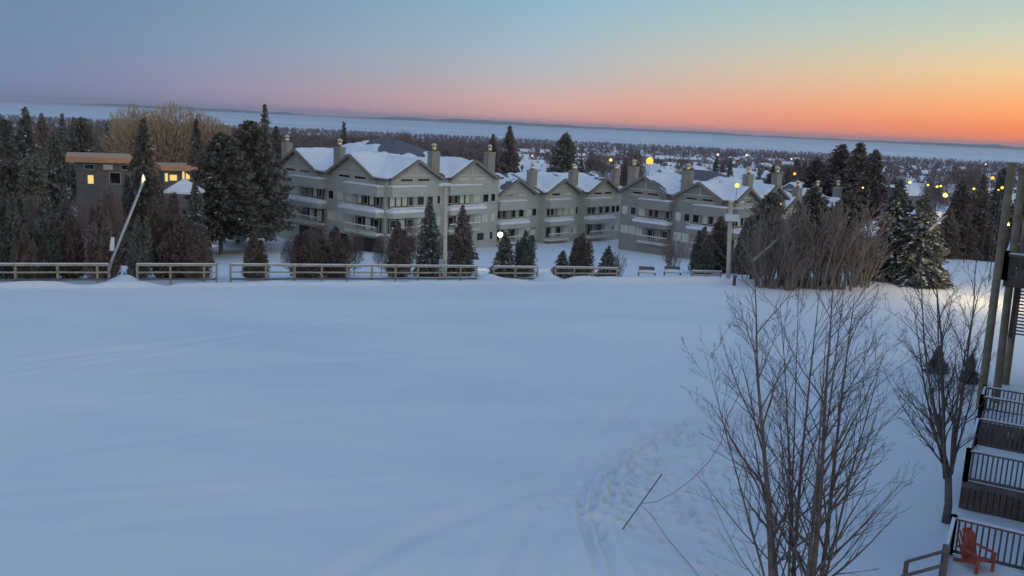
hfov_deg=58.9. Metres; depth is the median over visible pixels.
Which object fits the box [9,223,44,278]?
cedar tree
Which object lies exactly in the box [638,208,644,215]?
window
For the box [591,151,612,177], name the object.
bare tree
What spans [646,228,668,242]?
patio door
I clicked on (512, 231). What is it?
window
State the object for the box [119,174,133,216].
spruce tree
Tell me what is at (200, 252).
cedar tree
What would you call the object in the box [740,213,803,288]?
bare shrub
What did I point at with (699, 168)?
village house
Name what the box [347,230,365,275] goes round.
bare tree
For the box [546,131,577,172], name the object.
pine tree
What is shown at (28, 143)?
spruce tree
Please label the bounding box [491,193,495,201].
window
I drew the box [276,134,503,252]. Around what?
apartment block
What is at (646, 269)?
bench
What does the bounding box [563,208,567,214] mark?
window
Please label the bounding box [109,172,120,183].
window
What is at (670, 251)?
bare shrub
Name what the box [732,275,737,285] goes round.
bollard
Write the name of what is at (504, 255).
spruce tree
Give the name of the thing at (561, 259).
spruce tree
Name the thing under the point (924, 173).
village house
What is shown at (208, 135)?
bare tree
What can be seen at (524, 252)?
cedar tree
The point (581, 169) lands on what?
spruce tree
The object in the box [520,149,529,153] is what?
village house
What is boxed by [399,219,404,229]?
window
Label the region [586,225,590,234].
window
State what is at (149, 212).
bare tree
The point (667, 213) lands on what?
window
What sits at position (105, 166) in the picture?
window
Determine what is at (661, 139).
frozen bay
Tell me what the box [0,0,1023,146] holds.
sky
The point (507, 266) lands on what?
rail fence
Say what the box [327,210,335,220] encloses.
window
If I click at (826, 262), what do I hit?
bare shrub
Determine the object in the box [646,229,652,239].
window
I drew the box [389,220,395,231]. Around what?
window
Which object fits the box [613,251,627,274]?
bare shrub
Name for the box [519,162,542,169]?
village house
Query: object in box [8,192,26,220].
fir tree
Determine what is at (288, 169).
window
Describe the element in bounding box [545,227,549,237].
window
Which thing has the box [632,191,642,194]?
window
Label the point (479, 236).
window
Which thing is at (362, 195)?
patio door
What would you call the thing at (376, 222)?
window
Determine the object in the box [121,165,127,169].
window
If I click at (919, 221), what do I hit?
spruce tree
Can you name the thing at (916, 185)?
village house
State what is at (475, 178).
window
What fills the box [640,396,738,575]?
rope
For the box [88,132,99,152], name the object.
pine tree
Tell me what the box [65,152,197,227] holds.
flat roofed house
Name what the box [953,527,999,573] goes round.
adirondack chair
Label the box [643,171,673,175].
village house
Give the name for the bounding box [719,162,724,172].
spruce tree
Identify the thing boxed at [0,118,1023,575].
snowy ground
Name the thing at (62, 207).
spruce tree
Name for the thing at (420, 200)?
window
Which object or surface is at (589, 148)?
conifer woods
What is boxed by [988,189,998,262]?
street lamp
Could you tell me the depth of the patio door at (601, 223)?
152.39 m
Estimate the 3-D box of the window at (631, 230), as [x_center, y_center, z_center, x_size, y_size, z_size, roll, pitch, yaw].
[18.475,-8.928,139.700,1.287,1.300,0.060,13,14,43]
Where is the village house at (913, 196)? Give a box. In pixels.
[882,185,922,208]
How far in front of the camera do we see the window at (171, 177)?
144.26 m
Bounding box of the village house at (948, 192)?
[946,184,972,205]
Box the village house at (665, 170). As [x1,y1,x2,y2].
[656,168,681,172]
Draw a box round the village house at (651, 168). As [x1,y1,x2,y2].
[642,165,666,173]
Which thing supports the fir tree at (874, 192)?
on the snowy ground
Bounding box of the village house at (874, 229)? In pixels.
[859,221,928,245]
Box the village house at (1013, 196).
[1000,194,1015,214]
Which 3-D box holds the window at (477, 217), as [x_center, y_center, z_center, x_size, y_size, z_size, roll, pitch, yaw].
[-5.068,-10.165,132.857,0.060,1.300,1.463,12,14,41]
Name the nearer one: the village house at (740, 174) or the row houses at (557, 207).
the row houses at (557, 207)
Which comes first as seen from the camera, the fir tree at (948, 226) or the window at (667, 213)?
the fir tree at (948, 226)
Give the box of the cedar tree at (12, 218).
[0,186,29,278]
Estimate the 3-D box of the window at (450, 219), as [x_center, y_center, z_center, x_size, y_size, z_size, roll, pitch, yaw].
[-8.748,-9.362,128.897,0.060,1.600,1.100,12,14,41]
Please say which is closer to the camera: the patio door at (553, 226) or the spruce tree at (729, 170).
the patio door at (553, 226)
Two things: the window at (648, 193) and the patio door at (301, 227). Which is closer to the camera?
the patio door at (301, 227)
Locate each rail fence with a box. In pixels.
[0,263,109,283]
[136,263,217,284]
[229,263,477,282]
[493,265,538,279]
[554,266,617,278]
[690,270,721,276]
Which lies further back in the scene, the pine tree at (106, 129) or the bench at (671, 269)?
the pine tree at (106, 129)
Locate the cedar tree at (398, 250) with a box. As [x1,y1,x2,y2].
[384,220,412,276]
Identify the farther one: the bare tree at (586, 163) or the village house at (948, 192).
the bare tree at (586, 163)
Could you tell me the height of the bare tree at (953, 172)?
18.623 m
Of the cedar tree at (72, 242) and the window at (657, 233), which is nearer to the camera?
the cedar tree at (72, 242)
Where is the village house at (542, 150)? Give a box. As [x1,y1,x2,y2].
[540,149,550,156]
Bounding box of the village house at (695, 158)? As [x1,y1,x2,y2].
[690,157,701,161]
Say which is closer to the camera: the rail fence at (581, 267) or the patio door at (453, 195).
the rail fence at (581, 267)
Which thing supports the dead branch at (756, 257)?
attached to the bare shrub at (762, 259)
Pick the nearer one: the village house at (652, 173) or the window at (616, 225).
the window at (616, 225)
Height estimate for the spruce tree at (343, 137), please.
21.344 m
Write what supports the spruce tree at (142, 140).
on the snowy ground
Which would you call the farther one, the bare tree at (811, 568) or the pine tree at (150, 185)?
the pine tree at (150, 185)
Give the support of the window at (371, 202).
in the apartment block at (370, 190)
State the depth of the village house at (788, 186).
296.20 m
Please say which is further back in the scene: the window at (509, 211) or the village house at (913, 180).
the village house at (913, 180)
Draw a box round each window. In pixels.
[84,164,93,168]
[87,175,93,183]
[103,164,112,169]
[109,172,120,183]
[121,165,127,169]
[169,174,176,180]
[286,167,295,171]
[292,185,298,193]
[299,169,309,172]
[302,187,305,194]
[302,207,306,218]
[309,208,313,219]
[313,188,316,196]
[317,210,321,220]
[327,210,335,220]
[328,190,333,198]
[336,212,343,221]
[337,191,343,200]
[339,174,349,177]
[340,232,347,239]
[344,213,351,222]
[346,193,352,201]
[354,175,365,179]
[357,194,361,202]
[357,216,361,228]
[363,195,367,203]
[365,217,370,229]
[369,196,373,204]
[373,219,378,231]
[376,197,379,205]
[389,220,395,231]
[390,197,394,206]
[396,197,400,205]
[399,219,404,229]
[401,179,412,181]
[402,197,406,205]
[406,219,412,230]
[408,197,412,205]
[417,197,423,204]
[418,178,429,181]
[427,196,432,203]
[437,195,440,203]
[447,216,453,227]
[448,195,452,203]
[454,195,457,203]
[459,178,469,180]
[459,195,463,202]
[465,195,469,202]
[473,194,479,202]
[474,177,484,180]
[474,214,480,221]
[476,232,483,240]
[481,214,488,222]
[483,194,488,201]
[490,213,494,221]
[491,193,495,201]
[507,210,510,217]
[510,229,514,239]
[511,210,515,217]
[518,210,523,216]
[518,228,524,235]
[526,209,530,216]
[527,229,535,236]
[532,208,536,215]
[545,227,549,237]
[551,227,555,236]
[556,226,560,236]
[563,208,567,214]
[563,225,568,232]
[569,227,576,234]
[570,207,573,214]
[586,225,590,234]
[592,224,595,233]
[597,224,601,233]
[604,223,609,229]
[605,206,609,212]
[611,205,615,212]
[611,224,618,231]
[620,224,627,233]
[622,206,627,213]
[628,225,635,234]
[630,207,635,214]
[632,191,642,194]
[635,226,642,234]
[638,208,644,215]
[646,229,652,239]
[647,192,658,195]
[648,209,653,216]
[654,210,658,217]
[654,230,660,240]
[659,210,664,218]
[661,231,667,241]
[665,211,669,219]
[673,232,681,240]
[675,212,680,220]
[681,233,688,241]
[684,213,689,221]
[686,196,697,200]
[689,234,695,242]
[692,214,699,222]
[702,198,713,201]
[702,216,707,223]
[708,216,713,224]
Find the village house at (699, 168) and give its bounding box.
[691,167,708,170]
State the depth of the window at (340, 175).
124.67 m
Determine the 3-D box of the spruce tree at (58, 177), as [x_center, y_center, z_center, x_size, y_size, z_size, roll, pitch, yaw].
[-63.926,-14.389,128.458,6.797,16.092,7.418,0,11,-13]
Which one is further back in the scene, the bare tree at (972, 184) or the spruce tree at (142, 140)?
the bare tree at (972, 184)
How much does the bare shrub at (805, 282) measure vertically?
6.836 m
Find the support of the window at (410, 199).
in the apartment block at (370, 190)
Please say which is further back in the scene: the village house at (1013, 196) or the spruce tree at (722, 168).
the spruce tree at (722, 168)
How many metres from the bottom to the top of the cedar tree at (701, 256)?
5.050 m
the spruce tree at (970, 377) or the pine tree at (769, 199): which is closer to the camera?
the spruce tree at (970, 377)
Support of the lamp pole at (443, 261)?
on the snowy ground
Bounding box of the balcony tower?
[976,162,1023,407]
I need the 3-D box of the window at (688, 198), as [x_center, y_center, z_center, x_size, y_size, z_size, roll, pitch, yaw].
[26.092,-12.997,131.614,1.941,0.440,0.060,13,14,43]
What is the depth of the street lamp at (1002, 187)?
80.07 m
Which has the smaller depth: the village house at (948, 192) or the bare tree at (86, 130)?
the bare tree at (86, 130)
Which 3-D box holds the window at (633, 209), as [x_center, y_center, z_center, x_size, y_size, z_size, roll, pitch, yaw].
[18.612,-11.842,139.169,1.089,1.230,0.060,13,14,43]
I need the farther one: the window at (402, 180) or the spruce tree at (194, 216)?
the window at (402, 180)
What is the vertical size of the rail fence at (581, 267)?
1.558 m
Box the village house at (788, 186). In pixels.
[782,182,803,189]
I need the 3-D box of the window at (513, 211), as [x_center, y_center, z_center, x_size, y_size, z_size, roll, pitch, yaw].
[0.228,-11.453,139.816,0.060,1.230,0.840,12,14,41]
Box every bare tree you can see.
[22,192,50,234]
[66,193,93,250]
[68,116,97,151]
[94,181,126,256]
[97,102,180,179]
[124,100,207,173]
[142,193,169,248]
[173,110,236,162]
[279,235,294,275]
[306,221,334,251]
[337,133,366,146]
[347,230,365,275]
[366,131,383,140]
[372,232,388,274]
[395,130,412,144]
[402,222,419,264]
[438,235,451,262]
[481,141,503,170]
[544,150,565,163]
[583,152,592,172]
[584,147,608,172]
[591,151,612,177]
[620,152,649,177]
[623,148,643,184]
[673,154,692,173]
[680,219,934,575]
[774,162,803,185]
[780,161,803,178]
[876,231,1015,523]
[882,165,909,185]
[918,168,954,210]
[944,164,968,183]
[952,167,976,189]
[965,163,986,199]
[969,167,988,182]
[987,170,1016,192]
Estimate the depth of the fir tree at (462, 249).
74.08 m
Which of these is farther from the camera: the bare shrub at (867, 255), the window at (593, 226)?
the window at (593, 226)
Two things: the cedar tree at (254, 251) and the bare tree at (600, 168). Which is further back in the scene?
the bare tree at (600, 168)
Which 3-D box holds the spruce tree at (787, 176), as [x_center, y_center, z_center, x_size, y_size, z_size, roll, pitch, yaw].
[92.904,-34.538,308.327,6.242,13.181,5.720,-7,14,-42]
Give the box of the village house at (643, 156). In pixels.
[642,155,652,161]
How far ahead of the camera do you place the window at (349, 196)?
124.48 m
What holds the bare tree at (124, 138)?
on the snowy ground
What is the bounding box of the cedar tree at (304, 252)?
[288,230,323,277]
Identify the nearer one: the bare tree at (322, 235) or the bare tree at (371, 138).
the bare tree at (322, 235)
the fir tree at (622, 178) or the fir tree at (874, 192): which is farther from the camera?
the fir tree at (622, 178)
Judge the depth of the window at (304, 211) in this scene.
131.93 m
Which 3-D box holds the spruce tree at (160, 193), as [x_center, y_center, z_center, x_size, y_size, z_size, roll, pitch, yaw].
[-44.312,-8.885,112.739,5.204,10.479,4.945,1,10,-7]
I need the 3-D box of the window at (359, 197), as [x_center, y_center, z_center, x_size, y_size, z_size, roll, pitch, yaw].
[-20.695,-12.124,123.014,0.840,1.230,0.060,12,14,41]
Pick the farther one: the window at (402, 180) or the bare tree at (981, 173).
the bare tree at (981, 173)
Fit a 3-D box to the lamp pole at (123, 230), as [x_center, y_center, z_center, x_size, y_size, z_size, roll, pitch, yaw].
[-26.655,-4.508,62.658,2.635,6.715,0.507,1,11,-12]
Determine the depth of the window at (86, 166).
138.23 m
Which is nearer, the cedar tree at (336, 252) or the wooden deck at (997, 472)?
the wooden deck at (997, 472)
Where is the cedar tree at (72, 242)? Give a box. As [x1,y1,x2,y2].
[58,212,90,278]
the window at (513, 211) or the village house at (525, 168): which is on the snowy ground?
the village house at (525, 168)
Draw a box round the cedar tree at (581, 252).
[568,233,595,275]
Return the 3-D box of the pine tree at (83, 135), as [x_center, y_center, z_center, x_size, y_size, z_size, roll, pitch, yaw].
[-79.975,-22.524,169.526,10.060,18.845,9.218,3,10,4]
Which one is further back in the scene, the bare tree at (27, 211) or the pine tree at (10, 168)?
the pine tree at (10, 168)
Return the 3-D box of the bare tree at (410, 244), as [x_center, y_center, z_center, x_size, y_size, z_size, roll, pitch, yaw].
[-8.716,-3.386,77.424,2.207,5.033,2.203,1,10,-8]
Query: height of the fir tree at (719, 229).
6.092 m
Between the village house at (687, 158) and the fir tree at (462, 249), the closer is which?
the fir tree at (462, 249)
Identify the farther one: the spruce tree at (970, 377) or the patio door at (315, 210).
the patio door at (315, 210)
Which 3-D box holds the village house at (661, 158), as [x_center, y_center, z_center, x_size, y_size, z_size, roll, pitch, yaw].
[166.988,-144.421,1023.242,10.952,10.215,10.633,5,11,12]
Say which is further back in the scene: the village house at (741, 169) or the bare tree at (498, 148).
the village house at (741, 169)
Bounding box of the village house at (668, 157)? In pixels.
[665,155,676,161]
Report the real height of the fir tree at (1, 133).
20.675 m
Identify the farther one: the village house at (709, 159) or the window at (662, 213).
the village house at (709, 159)
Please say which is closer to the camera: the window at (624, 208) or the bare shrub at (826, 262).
the bare shrub at (826, 262)
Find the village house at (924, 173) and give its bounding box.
[919,170,932,175]
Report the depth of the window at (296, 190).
132.82 m
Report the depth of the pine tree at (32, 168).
103.36 m
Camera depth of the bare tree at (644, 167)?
311.86 m
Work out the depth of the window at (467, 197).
130.70 m
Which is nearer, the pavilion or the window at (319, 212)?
the pavilion
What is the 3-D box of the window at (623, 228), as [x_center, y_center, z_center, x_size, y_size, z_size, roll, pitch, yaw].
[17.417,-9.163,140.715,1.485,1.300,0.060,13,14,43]
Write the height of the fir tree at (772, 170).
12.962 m
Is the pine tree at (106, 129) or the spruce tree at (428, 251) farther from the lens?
the pine tree at (106, 129)
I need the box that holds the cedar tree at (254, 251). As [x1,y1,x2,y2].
[241,232,269,277]
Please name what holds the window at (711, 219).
in the apartment block at (687, 204)
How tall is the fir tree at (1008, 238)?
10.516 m
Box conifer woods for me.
[7,115,1018,193]
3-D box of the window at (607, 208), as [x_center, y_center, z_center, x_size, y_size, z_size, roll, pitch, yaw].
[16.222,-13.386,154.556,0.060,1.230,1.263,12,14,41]
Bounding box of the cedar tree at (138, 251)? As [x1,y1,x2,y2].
[123,214,155,278]
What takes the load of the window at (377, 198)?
in the apartment block at (370, 190)
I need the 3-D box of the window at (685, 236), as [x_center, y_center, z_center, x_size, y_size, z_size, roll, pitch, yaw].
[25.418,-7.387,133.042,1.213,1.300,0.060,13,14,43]
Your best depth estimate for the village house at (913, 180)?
524.70 m
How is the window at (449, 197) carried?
in the apartment block at (370, 190)
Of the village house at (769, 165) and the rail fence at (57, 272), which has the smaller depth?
the rail fence at (57, 272)
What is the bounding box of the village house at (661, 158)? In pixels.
[655,155,664,162]
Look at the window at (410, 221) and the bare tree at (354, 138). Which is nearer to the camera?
the window at (410, 221)
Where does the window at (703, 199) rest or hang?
in the apartment block at (687, 204)
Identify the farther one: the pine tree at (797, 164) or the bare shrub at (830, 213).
the pine tree at (797, 164)
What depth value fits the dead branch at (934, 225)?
75.68 m
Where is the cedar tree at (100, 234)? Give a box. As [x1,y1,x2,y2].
[82,198,121,278]
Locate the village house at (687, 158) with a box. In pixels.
[677,157,689,162]
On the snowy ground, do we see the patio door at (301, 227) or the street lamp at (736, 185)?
the street lamp at (736, 185)
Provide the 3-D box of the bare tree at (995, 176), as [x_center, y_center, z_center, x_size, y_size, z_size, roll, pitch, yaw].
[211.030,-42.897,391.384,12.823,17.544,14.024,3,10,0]
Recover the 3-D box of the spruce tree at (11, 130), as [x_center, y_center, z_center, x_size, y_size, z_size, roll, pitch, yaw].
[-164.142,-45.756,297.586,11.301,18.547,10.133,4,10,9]
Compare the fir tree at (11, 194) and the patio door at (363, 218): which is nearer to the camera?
the fir tree at (11, 194)
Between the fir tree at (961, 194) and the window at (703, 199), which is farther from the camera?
the window at (703, 199)
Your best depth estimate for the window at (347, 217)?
125.19 m
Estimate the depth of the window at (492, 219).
135.72 m
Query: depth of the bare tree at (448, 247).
75.01 m
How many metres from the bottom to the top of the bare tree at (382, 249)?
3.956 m
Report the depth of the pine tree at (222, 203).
110.81 m
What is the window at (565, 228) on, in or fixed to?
in the row houses at (557, 207)
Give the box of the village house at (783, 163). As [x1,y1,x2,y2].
[782,161,793,166]
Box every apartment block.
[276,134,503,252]
[618,159,790,258]
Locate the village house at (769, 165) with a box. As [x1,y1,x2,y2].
[757,163,771,167]
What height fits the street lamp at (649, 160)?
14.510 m
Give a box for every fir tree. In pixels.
[0,114,5,160]
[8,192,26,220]
[34,113,50,164]
[45,213,61,241]
[87,187,128,264]
[270,126,283,158]
[447,205,478,276]
[487,133,499,172]
[495,125,520,173]
[619,158,627,186]
[707,216,736,272]
[765,164,775,183]
[798,157,826,189]
[798,159,806,181]
[812,144,854,196]
[829,142,869,215]
[854,149,892,220]
[931,179,984,260]
[932,208,965,259]
[960,173,998,260]
[985,199,1023,261]
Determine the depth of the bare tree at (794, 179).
306.62 m
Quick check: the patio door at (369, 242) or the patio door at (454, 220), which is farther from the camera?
the patio door at (454, 220)
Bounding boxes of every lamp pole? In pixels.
[109,174,145,269]
[438,183,450,277]
[725,201,747,277]
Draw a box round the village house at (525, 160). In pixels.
[520,159,537,161]
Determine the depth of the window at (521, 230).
141.78 m
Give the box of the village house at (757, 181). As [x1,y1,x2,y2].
[753,180,762,182]
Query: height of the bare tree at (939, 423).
9.450 m
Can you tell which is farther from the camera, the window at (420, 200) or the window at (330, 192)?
the window at (330, 192)
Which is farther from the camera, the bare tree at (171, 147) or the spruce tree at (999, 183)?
the bare tree at (171, 147)
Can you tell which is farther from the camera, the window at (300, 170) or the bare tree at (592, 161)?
the bare tree at (592, 161)
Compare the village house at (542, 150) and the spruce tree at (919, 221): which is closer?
the spruce tree at (919, 221)
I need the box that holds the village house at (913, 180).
[890,177,916,182]
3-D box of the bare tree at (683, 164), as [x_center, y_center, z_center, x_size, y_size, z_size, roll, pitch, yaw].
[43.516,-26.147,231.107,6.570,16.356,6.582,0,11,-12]
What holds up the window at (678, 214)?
in the apartment block at (687, 204)
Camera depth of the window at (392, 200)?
120.43 m
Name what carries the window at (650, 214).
in the apartment block at (687, 204)
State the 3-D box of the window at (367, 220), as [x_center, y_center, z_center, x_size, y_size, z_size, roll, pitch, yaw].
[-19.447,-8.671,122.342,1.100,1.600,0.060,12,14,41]
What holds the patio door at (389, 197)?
in the apartment block at (370, 190)
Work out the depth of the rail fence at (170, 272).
63.28 m
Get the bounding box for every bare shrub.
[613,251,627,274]
[660,233,685,266]
[732,228,780,278]
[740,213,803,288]
[744,198,811,285]
[772,227,823,290]
[778,196,879,290]
[778,207,832,288]
[793,194,883,287]
[815,219,871,291]
[833,202,895,287]
[851,228,892,284]
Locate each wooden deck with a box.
[901,514,1023,575]
[958,416,1023,521]
[977,385,1023,453]
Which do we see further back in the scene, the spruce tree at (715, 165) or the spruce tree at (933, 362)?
the spruce tree at (715, 165)
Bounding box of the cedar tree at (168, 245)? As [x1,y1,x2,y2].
[146,192,196,277]
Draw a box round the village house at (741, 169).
[732,168,751,170]
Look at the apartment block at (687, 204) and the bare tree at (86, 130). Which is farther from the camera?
the bare tree at (86, 130)
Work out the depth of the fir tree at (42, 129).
227.99 m
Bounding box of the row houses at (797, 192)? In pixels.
[783,180,842,236]
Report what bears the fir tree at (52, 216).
on the snowy ground
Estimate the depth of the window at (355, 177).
122.46 m
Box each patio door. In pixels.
[299,225,321,241]
[301,207,322,221]
[303,187,323,197]
[354,236,378,252]
[356,215,380,232]
[357,195,380,206]
[388,218,413,232]
[389,197,413,206]
[447,195,469,204]
[447,215,469,228]
[447,235,454,248]
[501,210,515,218]
[545,226,560,237]
[585,223,601,234]
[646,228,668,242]
[648,210,670,219]
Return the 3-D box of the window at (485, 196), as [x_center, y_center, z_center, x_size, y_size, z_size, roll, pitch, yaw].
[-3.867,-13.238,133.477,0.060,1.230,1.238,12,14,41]
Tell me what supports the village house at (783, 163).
on the snowy ground
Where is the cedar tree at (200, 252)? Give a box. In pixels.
[183,222,213,277]
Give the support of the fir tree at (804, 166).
on the snowy ground
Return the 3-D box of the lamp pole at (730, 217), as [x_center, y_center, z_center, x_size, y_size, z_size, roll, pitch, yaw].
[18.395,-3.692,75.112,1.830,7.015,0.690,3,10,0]
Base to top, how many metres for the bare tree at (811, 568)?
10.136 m
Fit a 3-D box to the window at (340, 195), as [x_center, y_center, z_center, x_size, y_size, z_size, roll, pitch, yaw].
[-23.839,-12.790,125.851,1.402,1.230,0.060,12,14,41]
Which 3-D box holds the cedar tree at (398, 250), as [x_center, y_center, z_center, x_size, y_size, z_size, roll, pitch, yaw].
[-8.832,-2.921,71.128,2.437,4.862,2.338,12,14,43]
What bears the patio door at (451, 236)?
in the apartment block at (370, 190)
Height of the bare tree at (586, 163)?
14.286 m
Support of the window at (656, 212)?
in the apartment block at (687, 204)
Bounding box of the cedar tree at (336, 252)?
[315,226,356,277]
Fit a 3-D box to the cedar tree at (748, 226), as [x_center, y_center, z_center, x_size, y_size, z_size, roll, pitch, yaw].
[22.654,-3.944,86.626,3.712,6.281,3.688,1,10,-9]
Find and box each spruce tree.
[0,118,20,187]
[5,120,18,160]
[10,107,44,165]
[42,129,86,228]
[56,113,69,187]
[56,188,79,226]
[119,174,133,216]
[126,117,160,207]
[154,174,167,206]
[185,118,204,181]
[185,180,218,263]
[254,103,272,159]
[340,121,347,144]
[409,200,447,276]
[487,231,521,277]
[550,250,572,277]
[576,158,584,172]
[591,246,622,276]
[712,158,718,171]
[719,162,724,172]
[726,158,733,176]
[783,167,790,184]
[849,179,915,283]
[877,193,956,289]
[923,345,949,374]
[959,354,979,384]
[981,167,1012,252]
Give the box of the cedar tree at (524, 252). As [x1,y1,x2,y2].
[513,229,537,276]
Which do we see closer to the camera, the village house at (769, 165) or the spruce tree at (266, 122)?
the spruce tree at (266, 122)
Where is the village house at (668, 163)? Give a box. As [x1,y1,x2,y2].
[660,162,674,166]
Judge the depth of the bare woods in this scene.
1665.59 m
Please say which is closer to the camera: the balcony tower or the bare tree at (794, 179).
the balcony tower
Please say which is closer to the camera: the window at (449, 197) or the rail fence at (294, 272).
the rail fence at (294, 272)
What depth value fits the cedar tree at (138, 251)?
64.53 m
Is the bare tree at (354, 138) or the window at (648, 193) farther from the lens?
the bare tree at (354, 138)
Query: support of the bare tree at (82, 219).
on the snowy ground
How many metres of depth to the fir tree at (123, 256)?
98.35 m
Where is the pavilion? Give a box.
[163,178,204,214]
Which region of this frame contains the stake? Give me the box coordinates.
[622,474,661,529]
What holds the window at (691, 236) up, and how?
in the apartment block at (687, 204)
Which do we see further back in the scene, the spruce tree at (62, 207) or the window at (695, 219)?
the window at (695, 219)
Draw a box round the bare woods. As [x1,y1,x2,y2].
[1,114,1023,200]
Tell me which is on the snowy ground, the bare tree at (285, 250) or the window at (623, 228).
the bare tree at (285, 250)
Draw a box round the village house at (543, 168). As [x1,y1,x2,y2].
[538,164,552,171]
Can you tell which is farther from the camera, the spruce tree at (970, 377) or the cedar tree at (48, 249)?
the cedar tree at (48, 249)
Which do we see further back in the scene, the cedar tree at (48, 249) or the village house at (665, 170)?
the village house at (665, 170)
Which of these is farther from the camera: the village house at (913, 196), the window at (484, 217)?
the village house at (913, 196)
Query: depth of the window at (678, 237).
133.98 m
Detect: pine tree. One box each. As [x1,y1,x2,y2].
[0,158,33,198]
[16,153,56,223]
[62,116,96,206]
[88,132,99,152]
[97,122,128,175]
[118,164,175,236]
[181,130,277,253]
[212,119,302,239]
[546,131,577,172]
[746,192,786,264]
[786,185,831,266]
[790,158,801,178]
[826,191,867,265]
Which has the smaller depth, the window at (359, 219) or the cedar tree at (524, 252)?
the cedar tree at (524, 252)
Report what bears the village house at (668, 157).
on the snowy ground
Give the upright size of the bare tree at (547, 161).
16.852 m
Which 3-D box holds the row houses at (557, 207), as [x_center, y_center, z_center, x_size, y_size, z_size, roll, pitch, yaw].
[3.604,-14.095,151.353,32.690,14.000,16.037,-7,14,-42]
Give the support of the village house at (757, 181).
on the snowy ground
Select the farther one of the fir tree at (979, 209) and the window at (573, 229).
the window at (573, 229)
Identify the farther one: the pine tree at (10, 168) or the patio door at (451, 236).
the patio door at (451, 236)
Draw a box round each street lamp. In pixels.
[646,157,652,175]
[731,183,738,246]
[963,188,974,262]
[980,176,993,260]
[988,186,1003,281]
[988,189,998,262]
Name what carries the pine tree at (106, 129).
on the snowy ground
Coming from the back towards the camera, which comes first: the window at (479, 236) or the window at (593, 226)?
the window at (593, 226)
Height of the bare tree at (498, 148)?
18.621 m
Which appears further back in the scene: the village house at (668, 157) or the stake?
the village house at (668, 157)
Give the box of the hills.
[8,101,1023,149]
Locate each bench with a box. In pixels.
[638,266,655,275]
[663,266,681,274]
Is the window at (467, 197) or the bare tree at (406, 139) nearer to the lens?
the window at (467, 197)
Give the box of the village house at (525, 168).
[518,165,535,171]
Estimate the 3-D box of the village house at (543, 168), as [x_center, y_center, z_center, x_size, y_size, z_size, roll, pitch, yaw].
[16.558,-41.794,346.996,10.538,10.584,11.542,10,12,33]
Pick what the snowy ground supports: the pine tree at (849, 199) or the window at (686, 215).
the pine tree at (849, 199)
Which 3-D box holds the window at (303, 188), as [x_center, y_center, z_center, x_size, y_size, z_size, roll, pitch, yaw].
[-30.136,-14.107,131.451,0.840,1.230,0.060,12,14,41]
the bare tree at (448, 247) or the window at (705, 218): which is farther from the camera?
the window at (705, 218)
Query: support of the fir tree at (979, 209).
on the snowy ground
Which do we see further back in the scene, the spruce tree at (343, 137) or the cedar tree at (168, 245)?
the spruce tree at (343, 137)
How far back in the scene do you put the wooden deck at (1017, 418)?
36.56 m
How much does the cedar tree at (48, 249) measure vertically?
5.578 m
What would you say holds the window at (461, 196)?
in the apartment block at (370, 190)
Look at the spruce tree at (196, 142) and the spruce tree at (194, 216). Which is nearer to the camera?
the spruce tree at (194, 216)
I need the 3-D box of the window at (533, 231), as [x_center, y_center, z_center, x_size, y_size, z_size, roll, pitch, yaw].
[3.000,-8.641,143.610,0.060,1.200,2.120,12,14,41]
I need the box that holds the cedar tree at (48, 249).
[28,207,63,278]
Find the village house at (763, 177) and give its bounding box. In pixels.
[761,170,782,183]
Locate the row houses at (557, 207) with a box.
[495,163,621,245]
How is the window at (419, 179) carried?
in the apartment block at (370, 190)
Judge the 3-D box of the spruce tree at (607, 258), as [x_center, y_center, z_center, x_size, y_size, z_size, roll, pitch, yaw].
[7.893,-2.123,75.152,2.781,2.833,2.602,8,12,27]
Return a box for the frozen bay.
[0,101,1023,165]
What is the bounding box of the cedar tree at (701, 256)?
[687,226,715,273]
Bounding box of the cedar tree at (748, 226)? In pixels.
[731,215,761,274]
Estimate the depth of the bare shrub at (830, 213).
73.55 m
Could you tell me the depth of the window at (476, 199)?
132.13 m
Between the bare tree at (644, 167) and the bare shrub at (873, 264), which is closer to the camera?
the bare shrub at (873, 264)
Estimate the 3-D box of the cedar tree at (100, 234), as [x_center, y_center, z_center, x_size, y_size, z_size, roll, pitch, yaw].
[-28.880,-3.255,63.919,2.848,6.323,2.652,8,12,28]
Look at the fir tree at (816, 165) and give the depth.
167.92 m
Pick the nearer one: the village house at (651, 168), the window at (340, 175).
the window at (340, 175)
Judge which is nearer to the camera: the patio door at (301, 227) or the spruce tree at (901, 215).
the spruce tree at (901, 215)
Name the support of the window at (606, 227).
in the row houses at (557, 207)
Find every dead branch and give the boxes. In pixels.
[752,225,797,260]
[928,210,947,230]
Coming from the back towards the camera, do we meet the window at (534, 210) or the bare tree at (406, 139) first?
the bare tree at (406, 139)
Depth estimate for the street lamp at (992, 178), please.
95.78 m
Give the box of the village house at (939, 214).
[910,212,942,226]
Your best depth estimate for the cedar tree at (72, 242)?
64.00 m
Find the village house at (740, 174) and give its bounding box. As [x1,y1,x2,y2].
[733,170,757,179]
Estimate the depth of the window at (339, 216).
126.38 m
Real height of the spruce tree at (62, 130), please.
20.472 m
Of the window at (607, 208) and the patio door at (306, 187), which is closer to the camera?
the patio door at (306, 187)
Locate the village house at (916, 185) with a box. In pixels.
[906,182,923,191]
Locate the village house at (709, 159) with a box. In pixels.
[701,157,712,163]
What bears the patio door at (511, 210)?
in the row houses at (557, 207)
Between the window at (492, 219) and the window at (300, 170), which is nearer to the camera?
the window at (300, 170)
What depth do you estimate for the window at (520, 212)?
141.13 m
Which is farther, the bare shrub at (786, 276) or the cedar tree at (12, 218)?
the bare shrub at (786, 276)
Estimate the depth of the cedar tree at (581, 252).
75.01 m
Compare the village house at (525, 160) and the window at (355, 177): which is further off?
the village house at (525, 160)
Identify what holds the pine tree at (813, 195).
on the snowy ground

